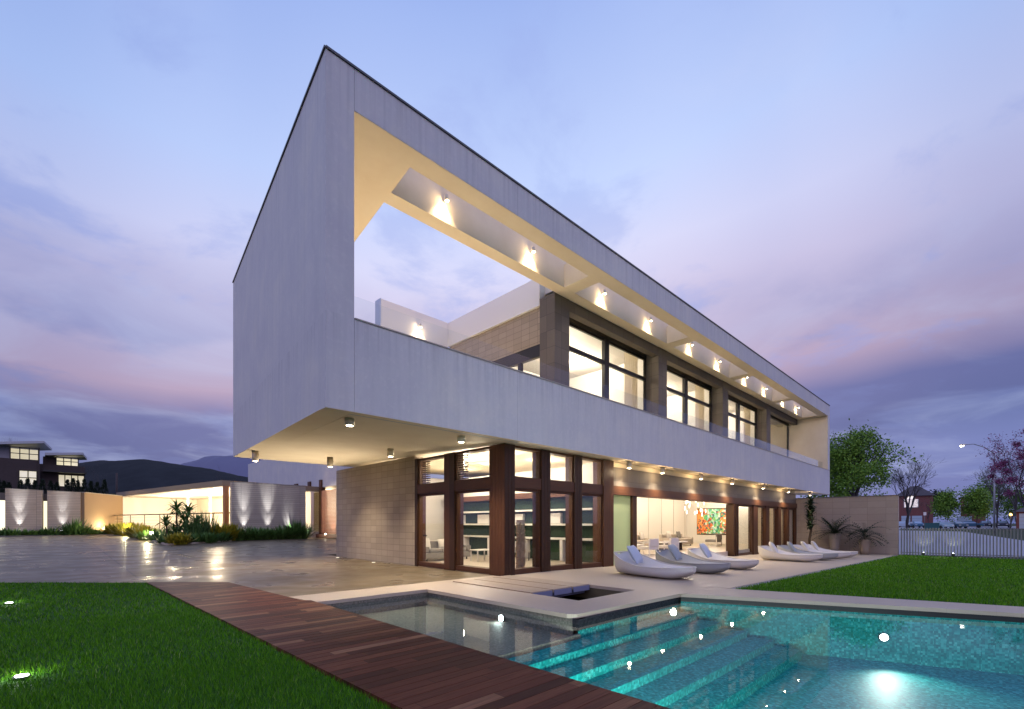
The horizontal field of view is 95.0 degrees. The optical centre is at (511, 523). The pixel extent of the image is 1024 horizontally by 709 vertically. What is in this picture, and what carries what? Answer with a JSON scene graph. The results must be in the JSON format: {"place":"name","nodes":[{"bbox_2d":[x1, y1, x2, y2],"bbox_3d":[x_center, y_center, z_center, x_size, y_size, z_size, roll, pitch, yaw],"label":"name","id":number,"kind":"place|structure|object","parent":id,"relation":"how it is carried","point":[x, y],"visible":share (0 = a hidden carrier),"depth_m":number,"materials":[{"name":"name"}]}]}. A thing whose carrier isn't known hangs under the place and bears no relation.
{"place":"outdoors","nodes":[
{"label":"outdoors","id":0,"kind":"place"},
{"bbox_2d":[79,459,247,493],"bbox_3d":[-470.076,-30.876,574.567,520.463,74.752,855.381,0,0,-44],"label":"hill","id":1,"kind":"structure","parent":0,"point":[137,474],"depth_m":415.20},
{"bbox_2d":[0,581,396,708],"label":"lawn","id":2,"kind":"structure","parent":0,"point":[149,662],"depth_m":5.15,"materials":[{"name":"green plant"}]},
{"bbox_2d":[182,511,216,534],"bbox_3d":[-21.221,0.070,31.899,2.127,2.380,2.158,0,0,10],"label":"reed clump","id":3,"kind":"object","parent":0,"point":[208,524],"visible":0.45,"depth_m":31.80,"materials":[{"name":"green plant"}]},
{"bbox_2d":[180,456,263,476],"bbox_3d":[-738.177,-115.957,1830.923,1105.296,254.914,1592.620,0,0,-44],"label":"hill","id":4,"kind":"structure","parent":0,"point":[238,466],"depth_m":1535.87,"materials":[{"name":"blue"}]},
{"bbox_2d":[0,534,492,596],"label":"driveway","id":5,"kind":"structure","parent":0,"point":[294,567],"depth_m":16.57,"materials":[{"name":"concrete"}]},
{"bbox_2d":[114,512,229,527],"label":"railing","id":6,"kind":"object","parent":5,"relation":"on","point":[130,517],"visible":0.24,"depth_m":45.05,"materials":[{"name":"brown metal"}]},
{"bbox_2d":[278,523,303,538],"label":"shrub","id":7,"kind":"object","parent":5,"relation":"on","point":[294,533],"visible":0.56,"depth_m":38.26,"materials":[{"name":"green plant"}]},
{"bbox_2d":[285,519,313,538],"bbox_3d":[-18.328,0.405,39.455,3.635,1.758,3.852,0,0,-44],"label":"shrub","id":8,"kind":"object","parent":5,"relation":"on","point":[295,526],"visible":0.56,"depth_m":38.93,"materials":[{"name":"green plant"}]},
{"bbox_2d":[290,522,318,538],"bbox_3d":[-17.918,0.563,39.964,3.034,1.458,3.057,0,0,12],"label":"shrub","id":9,"kind":"object","parent":5,"relation":"on","point":[307,536],"visible":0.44,"depth_m":39.58,"materials":[{"name":"green plant"}]},
{"bbox_2d":[0,0,1023,522],"label":"sky","id":10,"kind":"structure","parent":0,"point":[836,186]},
{"bbox_2d":[464,464,592,561],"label":"wall","id":11,"kind":"structure","parent":0,"point":[476,520],"depth_m":19.92,"materials":[{"name":"white paint"}]},
{"bbox_2d":[146,523,1023,596],"bbox_3d":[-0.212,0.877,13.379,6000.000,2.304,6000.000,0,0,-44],"label":"ground","id":12,"kind":"structure","parent":0,"point":[1013,524],"depth_m":65.23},
{"bbox_2d":[0,535,43,536],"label":"planting bed","id":13,"kind":"object","parent":12,"relation":"on","point":[21,535],"visible":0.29,"depth_m":40.53,"materials":[{"name":"brown soil"}]},
{"bbox_2d":[0,493,4,529],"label":"slot window","id":14,"kind":"structure","parent":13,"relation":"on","point":[2,510],"depth_m":42.59,"materials":[{"name":"white glass"}]},
{"bbox_2d":[0,526,22,535],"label":"shrub","id":15,"kind":"object","parent":13,"relation":"on","point":[11,533],"visible":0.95,"depth_m":40.26,"materials":[{"name":"green plant"}]},
{"bbox_2d":[44,494,46,528],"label":"slot window","id":16,"kind":"structure","parent":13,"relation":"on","point":[45,510],"depth_m":44.12,"materials":[{"name":"white"}]},
{"bbox_2d":[51,517,100,534],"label":"shrub","id":17,"kind":"object","parent":13,"relation":"on","point":[75,525],"visible":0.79,"depth_m":43.20,"materials":[{"name":"green plant"}]},
{"bbox_2d":[68,523,96,534],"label":"shrub","id":18,"kind":"object","parent":13,"relation":"on","point":[87,533],"visible":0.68,"depth_m":43.96,"materials":[{"name":"green plant"}]},
{"bbox_2d":[5,488,43,530],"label":"garden wall","id":19,"kind":"structure","parent":12,"relation":"on","point":[24,508],"depth_m":42.86,"materials":[{"name":"stone"}]},
{"bbox_2d":[47,490,80,531],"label":"garden wall","id":20,"kind":"structure","parent":12,"relation":"on","point":[63,506],"depth_m":44.21,"materials":[{"name":"stone"}]},
{"bbox_2d":[81,492,122,530],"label":"garden wall","id":21,"kind":"structure","parent":12,"relation":"on","point":[99,509],"depth_m":47.14,"materials":[{"name":"brown paint"}]},
{"bbox_2d":[116,480,318,536],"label":"garden pavilion","id":22,"kind":"structure","parent":12,"relation":"on","point":[211,496],"depth_m":51.86,"materials":[{"name":"white"}]},
{"bbox_2d":[230,482,305,531],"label":"garden wall","id":23,"kind":"structure","parent":12,"relation":"on","point":[258,505],"depth_m":37.77,"materials":[{"name":"stone"}]},
{"bbox_2d":[248,459,353,537],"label":"wing","id":24,"kind":"structure","parent":12,"relation":"on","point":[322,477],"depth_m":47.02,"materials":[{"name":"white paint"}]},
{"bbox_2d":[232,45,829,575],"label":"house","id":25,"kind":"structure","parent":12,"relation":"on","point":[558,361],"depth_m":15.33,"materials":[{"name":"paint"}]},
{"bbox_2d":[417,455,443,568],"bbox_3d":[-2.677,-0.384,16.171,0.325,3.808,1.600,0,0,-44],"label":"window","id":26,"kind":"structure","parent":25,"relation":"in","point":[423,489],"depth_m":16.58,"materials":[{"name":"brown wood"}]},
{"bbox_2d":[426,541,470,560],"bbox_3d":[-2.882,1.110,19.428,2.300,0.780,0.950,0,0,-44],"label":"sofa","id":27,"kind":"object","parent":25,"relation":"on","point":[434,551],"visible":0.38,"depth_m":18.85,"materials":[{"name":"grey fabric"}]},
{"bbox_2d":[455,447,488,573],"bbox_3d":[-1.137,-0.384,14.585,0.325,3.808,1.700,0,0,-44],"label":"window","id":28,"kind":"structure","parent":25,"relation":"in","point":[474,485],"depth_m":14.95,"materials":[{"name":"brown wood"}]},
{"bbox_2d":[492,344,539,370],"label":"window","id":29,"kind":"structure","parent":25,"relation":"in","point":[519,358],"depth_m":18.75,"materials":[{"name":"grey glass"}]},
{"bbox_2d":[515,520,525,567],"bbox_3d":[0.272,0.695,15.034,0.321,1.606,0.322,0,0,-44],"label":"stone sculpture","id":30,"kind":"object","parent":25,"relation":"on","point":[520,549],"visible":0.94,"depth_m":14.95,"materials":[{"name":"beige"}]},
{"bbox_2d":[515,445,540,574],"bbox_3d":[0.378,-0.384,14.199,1.150,3.808,0.325,0,0,-44],"label":"window","id":31,"kind":"structure","parent":25,"relation":"in","point":[522,484],"depth_m":14.51,"materials":[{"name":"brown wood"}]},
{"bbox_2d":[551,451,573,570],"bbox_3d":[1.526,-0.379,15.314,1.210,3.818,0.325,0,0,-44],"label":"window","id":32,"kind":"structure","parent":25,"relation":"in","point":[566,487],"depth_m":15.64,"materials":[{"name":"brown wood"}]},
{"bbox_2d":[582,456,602,567],"bbox_3d":[2.698,-0.364,16.453,1.220,3.848,0.325,0,0,-44],"label":"window","id":33,"kind":"structure","parent":25,"relation":"in","point":[596,490],"depth_m":16.79,"materials":[{"name":"brown wood"}]},
{"bbox_2d":[569,317,646,410],"bbox_3d":[4.138,-5.779,20.755,6.800,5.118,0.160,0,0,-44],"label":"window","id":34,"kind":"structure","parent":25,"relation":"in","point":[606,340],"depth_m":20.67,"materials":[{"name":"black metal"}]},
{"bbox_2d":[637,538,658,555],"bbox_3d":[6.283,1.100,21.905,0.880,0.800,0.820,0,0,-44],"label":"lounge chair","id":35,"kind":"object","parent":25,"relation":"on","point":[653,544],"visible":0.8,"depth_m":21.60,"materials":[{"name":"beige fabric"}]},
{"bbox_2d":[655,538,678,553],"bbox_3d":[7.644,1.100,23.088,0.880,0.800,0.820,0,0,-44],"label":"lounge chair","id":36,"kind":"object","parent":25,"relation":"on","point":[675,541],"visible":0.59,"depth_m":22.81,"materials":[{"name":"beige fabric"}]},
{"bbox_2d":[659,534,692,545],"bbox_3d":[10.937,1.110,31.180,2.800,0.780,1.000,0,0,-44],"label":"sofa","id":37,"kind":"object","parent":25,"relation":"on","point":[662,537],"visible":0.62,"depth_m":31.06,"materials":[{"name":"beige fabric"}]},
{"bbox_2d":[667,365,711,431],"bbox_3d":[9.618,-5.779,26.079,6.800,5.118,0.160,0,0,-44],"label":"window","id":38,"kind":"structure","parent":25,"relation":"in","point":[685,377],"depth_m":26.02,"materials":[{"name":"black metal"}]},
{"bbox_2d":[697,508,725,534],"bbox_3d":[15.570,-0.150,36.169,0.080,2.060,2.700,0,0,-44],"label":"painting","id":39,"kind":"object","parent":25,"relation":"attached to","point":[711,521],"visible":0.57,"depth_m":36.27,"materials":[{"name":"paint"}]},
{"bbox_2d":[704,534,721,546],"bbox_3d":[13.274,1.100,30.926,0.880,0.800,0.820,0,0,-44],"label":"lounge chair","id":40,"kind":"object","parent":25,"relation":"on","point":[718,538],"visible":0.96,"depth_m":30.74,"materials":[{"name":"grey fabric"}]},
{"bbox_2d":[726,504,738,555],"bbox_3d":[11.979,0.354,25.514,0.680,2.829,0.420,0,0,-44],"label":"folding door","id":41,"kind":"structure","parent":25,"relation":"attached to","point":[732,529],"depth_m":25.33,"materials":[{"name":"black wood"}]},
{"bbox_2d":[726,504,733,555],"bbox_3d":[11.757,0.349,25.298,0.060,2.817,0.420,0,0,-44],"label":"door leaf","id":42,"kind":"structure","parent":41,"relation":"in","point":[729,507],"depth_m":25.25,"materials":[{"name":"black wood"}]},
{"bbox_2d":[735,504,736,555],"bbox_3d":[11.979,0.352,25.514,0.060,2.823,0.420,0,0,-44],"label":"door leaf","id":43,"kind":"structure","parent":41,"relation":"in","point":[735,504],"depth_m":25.37,"materials":[{"name":"black wood"}]},
{"bbox_2d":[737,504,738,555],"bbox_3d":[12.201,0.354,25.730,0.060,2.829,0.420,0,0,-44],"label":"door leaf","id":44,"kind":"structure","parent":41,"relation":"in","point":[737,504],"depth_m":25.58,"materials":[{"name":"black wood"}]},
{"bbox_2d":[728,394,756,446],"bbox_3d":[15.123,-5.779,31.426,6.850,5.118,0.160,0,0,-44],"label":"window","id":45,"kind":"structure","parent":25,"relation":"in","point":[738,402],"depth_m":31.47,"materials":[{"name":"black metal"}]},
{"bbox_2d":[739,504,752,555],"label":"window","id":46,"kind":"structure","parent":25,"relation":"in","point":[751,506],"depth_m":27.47,"materials":[{"name":"brown wood"}]},
{"bbox_2d":[758,506,764,553],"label":"window","id":47,"kind":"structure","parent":25,"relation":"in","point":[763,507],"depth_m":29.00,"materials":[{"name":"brown wood"}]},
{"bbox_2d":[770,507,776,547],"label":"window","id":48,"kind":"structure","parent":25,"relation":"in","point":[775,508],"depth_m":30.60,"materials":[{"name":"brown wood"}]},
{"bbox_2d":[771,415,788,456],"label":"window","id":49,"kind":"structure","parent":25,"relation":"in","point":[772,417],"depth_m":38.98,"materials":[{"name":"black metal"}]},
{"bbox_2d":[327,592,1023,708],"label":"pool","id":50,"kind":"structure","parent":12,"relation":"in","point":[689,653],"depth_m":8.03,"materials":[{"name":"teal liquid"}]},
{"bbox_2d":[796,495,899,554],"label":"boundary wall","id":51,"kind":"structure","parent":12,"relation":"on","point":[870,511],"depth_m":30.96,"materials":[{"name":"stone"}]},
{"bbox_2d":[830,418,924,496],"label":"leafy tree","id":52,"kind":"object","parent":12,"relation":"on","point":[860,442],"visible":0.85,"depth_m":56.56,"materials":[{"name":"green plant"}]},
{"bbox_2d":[899,486,934,526],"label":"brick house","id":53,"kind":"structure","parent":12,"relation":"on","point":[916,513],"depth_m":111.82,"materials":[{"name":"brown brick"}]},
{"bbox_2d":[957,497,985,526],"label":"brick house","id":54,"kind":"structure","parent":12,"relation":"on","point":[962,519],"depth_m":112.49,"materials":[{"name":"brown"}]},
{"bbox_2d":[960,444,995,533],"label":"street lamp","id":55,"kind":"object","parent":12,"relation":"on","point":[994,520],"visible":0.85,"depth_m":61.94,"materials":[{"name":"grey metal"}]},
{"bbox_2d":[963,457,1023,527],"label":"bare tree","id":56,"kind":"object","parent":12,"relation":"on","point":[999,497],"visible":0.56,"depth_m":73.91,"materials":[{"name":"purple plant"}]},
{"bbox_2d":[985,448,1023,532],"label":"bare tree","id":57,"kind":"object","parent":12,"relation":"on","point":[1014,502],"visible":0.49,"depth_m":66.39,"materials":[{"name":"purple plant"}]},
{"bbox_2d":[1013,508,1023,528],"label":"brick house","id":58,"kind":"structure","parent":12,"relation":"on","point":[1019,518],"depth_m":87.41,"materials":[{"name":"brown brick"}]},
{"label":"deck base","id":59,"kind":"structure","parent":12,"relation":"on","visible":0},
{"bbox_2d":[147,582,670,708],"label":"wooden deck","id":60,"kind":"structure","parent":59,"relation":"on","point":[391,666],"depth_m":5.10,"materials":[{"name":"brown wood"}]},
{"bbox_2d":[291,554,1023,617],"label":"terrace","id":61,"kind":"structure","parent":0,"point":[637,590],"depth_m":10.05,"materials":[{"name":"beige stone"}]},
{"bbox_2d":[453,575,589,596],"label":"paving","id":62,"kind":"object","parent":61,"relation":"on","point":[547,587],"visible":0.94,"depth_m":11.39,"materials":[{"name":"beige stone"}]},
{"bbox_2d":[568,588,621,598],"bbox_3d":[0.544,1.913,11.395,2.180,0.675,4.400,0,0,-44],"label":"pond basin","id":63,"kind":"object","parent":61,"relation":"in","point":[592,593],"depth_m":11.37,"materials":[{"name":"brown"}]},
{"bbox_2d":[614,551,696,578],"bbox_3d":[4.063,1.184,13.526,1.324,0.639,2.734,0,0,-32],"label":"daybed lounger","id":64,"kind":"object","parent":61,"relation":"on","point":[624,562],"visible":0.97,"depth_m":13.36,"materials":[{"name":"grey plastic"}]},
{"bbox_2d":[627,545,643,563],"bbox_3d":[3.704,0.926,14.102,0.211,0.620,0.620,-36,-19,28],"label":"cushion","id":65,"kind":"object","parent":64,"relation":"on","point":[635,554],"visible":1,"depth_m":13.91,"materials":[{"name":"grey fabric"}]},
{"bbox_2d":[655,549,730,572],"bbox_3d":[5.868,1.232,15.372,1.324,0.639,2.734,0,0,-29],"label":"daybed lounger","id":66,"kind":"object","parent":61,"relation":"on","point":[666,556],"visible":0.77,"depth_m":15.27,"materials":[{"name":"grey plastic"}]},
{"bbox_2d":[668,544,682,559],"bbox_3d":[5.546,0.974,15.961,0.211,0.620,0.620,-37,-21,30],"label":"cushion","id":67,"kind":"object","parent":66,"relation":"on","point":[674,551],"visible":1,"depth_m":15.78,"materials":[{"name":"grey fabric"}]},
{"bbox_2d":[687,548,758,568],"bbox_3d":[7.667,1.277,17.174,1.324,0.639,2.734,0,0,-31],"label":"daybed lounger","id":68,"kind":"object","parent":61,"relation":"on","point":[738,563],"visible":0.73,"depth_m":16.95,"materials":[{"name":"grey plastic"}]},
{"bbox_2d":[699,543,711,557],"bbox_3d":[7.320,1.019,17.754,0.211,0.620,0.620,-36,-19,28],"label":"cushion","id":69,"kind":"object","parent":68,"relation":"on","point":[705,550],"visible":1,"depth_m":17.55,"materials":[{"name":"grey fabric"}]},
{"bbox_2d":[758,546,822,561],"bbox_3d":[12.854,1.398,21.751,1.324,0.639,2.734,0,0,-40],"label":"daybed lounger","id":70,"kind":"object","parent":61,"relation":"on","point":[767,552],"visible":0.98,"depth_m":21.55,"materials":[{"name":"grey plastic"}]},
{"bbox_2d":[777,545,838,559],"bbox_3d":[14.572,1.439,23.216,1.324,0.639,2.734,0,0,-38],"label":"daybed lounger","id":71,"kind":"object","parent":61,"relation":"on","point":[827,556],"visible":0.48,"depth_m":23.27,"materials":[{"name":"grey"}]},
{"bbox_2d":[803,496,819,544],"bbox_3d":[19.946,0.033,31.279,1.242,3.835,1.222,0,0,-44],"label":"climbing plant","id":72,"kind":"object","parent":61,"relation":"on","point":[811,508],"visible":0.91,"depth_m":31.23,"materials":[{"name":"green plant"}]},
{"bbox_2d":[731,555,896,588],"bbox_3d":[14.596,1.795,20.057,26.650,0.567,0.145,0,0,-44],"label":"terrace edge strip","id":73,"kind":"object","parent":61,"relation":"attached to","point":[795,576],"visible":0.29,"depth_m":13.80,"materials":[{"name":"grey metal"}]},
{"bbox_2d":[793,545,850,558],"bbox_3d":[16.131,1.475,24.583,1.324,0.639,2.734,0,0,-41],"label":"daybed lounger","id":74,"kind":"object","parent":61,"relation":"on","point":[840,554],"visible":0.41,"depth_m":24.53,"materials":[{"name":"grey"}]},
{"bbox_2d":[807,544,857,556],"bbox_3d":[17.492,1.511,25.917,1.324,0.639,2.734,0,0,-37],"label":"daybed lounger","id":75,"kind":"object","parent":61,"relation":"on","point":[853,553],"visible":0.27,"depth_m":26.16,"materials":[{"name":"grey"}]},
{"bbox_2d":[807,515,861,550],"bbox_3d":[21.068,0.697,30.747,2.868,2.506,3.091,0,0,-44],"label":"potted palm","id":76,"kind":"object","parent":61,"relation":"on","point":[834,540],"visible":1,"depth_m":30.45,"materials":[{"name":"green plant"}]},
{"bbox_2d":[841,522,891,554],"bbox_3d":[22.281,0.902,29.619,2.481,2.096,2.669,0,0,-44],"label":"potted palm","id":77,"kind":"object","parent":61,"relation":"on","point":[864,544],"visible":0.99,"depth_m":29.43,"materials":[{"name":"green plant"}]},
{"bbox_2d":[737,555,1023,606],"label":"lawn","id":78,"kind":"structure","parent":0,"point":[916,581],"depth_m":12.94,"materials":[{"name":"green plant"}]},
{"bbox_2d":[899,526,1015,528],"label":"street","id":79,"kind":"structure","parent":0,"point":[999,527],"depth_m":99.54,"materials":[{"name":"grey"}]},
{"bbox_2d":[927,486,964,522],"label":"leafy tree","id":80,"kind":"object","parent":79,"relation":"on","point":[947,501],"visible":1,"depth_m":91.40,"materials":[{"name":"green plant"}]},
{"bbox_2d":[944,521,968,527],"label":"parked car","id":81,"kind":"object","parent":79,"relation":"on","point":[959,524],"visible":0.69,"depth_m":92.68,"materials":[{"name":"blue paint"}]},
{"bbox_2d":[954,483,1002,527],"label":"leafy tree","id":82,"kind":"object","parent":79,"relation":"on","point":[974,499],"visible":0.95,"depth_m":89.31,"materials":[{"name":"green plant"}]},
{"bbox_2d":[962,471,1013,519],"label":"leafy tree","id":83,"kind":"object","parent":79,"relation":"on","point":[984,486],"visible":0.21,"depth_m":97.31,"materials":[{"name":"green plant"}]},
{"bbox_2d":[995,487,1023,526],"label":"leafy tree","id":84,"kind":"object","parent":79,"relation":"on","point":[1007,506],"visible":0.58,"depth_m":96.09,"materials":[{"name":"green plant"}]},
{"bbox_2d":[899,528,1023,558],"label":"fence","id":85,"kind":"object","parent":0,"point":[961,544],"depth_m":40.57,"materials":[{"name":"grey metal"}]},
{"bbox_2d":[800,430,870,497],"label":"leafy tree","id":86,"kind":"object","parent":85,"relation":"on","point":[831,448],"visible":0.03,"depth_m":65.19,"materials":[{"name":"green plant"}]},
{"bbox_2d":[888,454,943,527],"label":"bare tree","id":87,"kind":"object","parent":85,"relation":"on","point":[901,480],"visible":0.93,"depth_m":61.80,"materials":[{"name":"brown plant"}]},
{"bbox_2d":[974,429,1023,505],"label":"blossom tree","id":88,"kind":"object","parent":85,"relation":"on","point":[1003,465],"visible":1,"depth_m":41.26,"materials":[{"name":"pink plant"}]},
{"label":"planting bed","id":89,"kind":"structure","parent":0,"visible":0},
{"bbox_2d":[111,522,138,535],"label":"leafy shrub","id":90,"kind":"object","parent":89,"relation":"on","point":[122,529],"visible":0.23,"depth_m":40.45,"materials":[{"name":"yellow plant"}]},
{"bbox_2d":[117,523,151,536],"bbox_3d":[-30.835,0.542,38.572,2.714,1.187,2.733,0,0,-44],"label":"leafy shrub","id":91,"kind":"object","parent":89,"relation":"on","point":[126,532],"visible":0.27,"depth_m":37.93,"materials":[{"name":"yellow plant"}]},
{"bbox_2d":[131,529,153,539],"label":"shrub","id":92,"kind":"object","parent":89,"relation":"on","point":[138,535],"visible":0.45,"depth_m":33.47,"materials":[{"name":"green plant"}]},
{"bbox_2d":[128,525,160,536],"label":"leafy shrub","id":93,"kind":"object","parent":89,"relation":"on","point":[140,528],"visible":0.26,"depth_m":36.02,"materials":[{"name":"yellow plant"}]},
{"bbox_2d":[163,532,196,544],"bbox_3d":[-20.496,0.883,28.802,1.974,0.815,1.984,0,0,-10],"label":"leafy shrub","id":94,"kind":"object","parent":89,"relation":"on","point":[178,539],"visible":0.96,"depth_m":28.48,"materials":[{"name":"yellow plant"}]},
{"bbox_2d":[155,500,205,537],"bbox_3d":[-22.305,-0.141,31.673,3.334,3.168,2.789,0,0,-44],"label":"garden palm","id":95,"kind":"object","parent":89,"relation":"on","point":[175,526],"visible":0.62,"depth_m":31.51,"materials":[{"name":"green plant"}]},
{"bbox_2d":[180,513,211,535],"bbox_3d":[-21.232,0.276,31.404,1.963,1.973,2.141,0,0,-6],"label":"reed clump","id":96,"kind":"object","parent":89,"relation":"on","point":[195,528],"visible":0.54,"depth_m":31.07,"materials":[{"name":"green plant"}]},
{"bbox_2d":[193,531,222,542],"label":"shrub","id":97,"kind":"object","parent":89,"relation":"on","point":[209,538],"visible":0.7,"depth_m":30.97,"materials":[{"name":"green plant"}]},
{"bbox_2d":[211,531,234,541],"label":"shrub","id":98,"kind":"object","parent":89,"relation":"on","point":[224,536],"visible":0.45,"depth_m":32.41,"materials":[{"name":"green plant"}]},
{"bbox_2d":[212,522,237,537],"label":"leafy shrub","id":99,"kind":"object","parent":89,"relation":"on","point":[226,529],"visible":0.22,"depth_m":33.14,"materials":[{"name":"green plant"}]},
{"bbox_2d":[219,523,244,540],"bbox_3d":[-20.493,0.571,34.036,2.637,1.356,3.125,0,0,6],"label":"leafy shrub","id":100,"kind":"object","parent":89,"relation":"on","point":[234,528],"visible":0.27,"depth_m":33.61,"materials":[{"name":"green plant"}]},
{"bbox_2d":[235,527,251,540],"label":"shrub","id":101,"kind":"object","parent":89,"relation":"on","point":[241,536],"visible":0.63,"depth_m":34.03,"materials":[{"name":"green plant"}]},
{"bbox_2d":[245,525,268,539],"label":"shrub","id":102,"kind":"object","parent":89,"relation":"on","point":[257,536],"visible":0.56,"depth_m":35.52,"materials":[{"name":"green plant"}]},
{"bbox_2d":[270,526,293,538],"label":"shrub","id":103,"kind":"object","parent":89,"relation":"on","point":[284,531],"visible":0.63,"depth_m":37.46,"materials":[{"name":"green plant"}]},
{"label":"raised garden","id":104,"kind":"structure","parent":0,"visible":0},
{"bbox_2d":[0,441,89,492],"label":"hill house","id":105,"kind":"structure","parent":104,"relation":"on","point":[19,460],"depth_m":89.26,"materials":[{"name":"grey brick"}]},
{"bbox_2d":[10,446,37,459],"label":"window","id":106,"kind":"structure","parent":105,"relation":"in","point":[19,453],"depth_m":89.16,"materials":[{"name":"beige glass"}]},
{"bbox_2d":[18,470,36,484],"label":"window","id":107,"kind":"structure","parent":105,"relation":"in","point":[22,474],"depth_m":87.03,"materials":[{"name":"white glass"}]},
{"bbox_2d":[56,456,78,465],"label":"window","id":108,"kind":"structure","parent":105,"relation":"in","point":[59,461],"depth_m":94.06,"materials":[{"name":"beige glass"}]},
{"bbox_2d":[58,474,84,486],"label":"window","id":109,"kind":"structure","parent":105,"relation":"in","point":[61,477],"depth_m":92.08,"materials":[{"name":"beige glass"}]},
{"bbox_2d":[99,479,109,493],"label":"cypress","id":110,"kind":"object","parent":104,"relation":"on","point":[104,484],"visible":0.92,"depth_m":73.89,"materials":[{"name":"green plant"}]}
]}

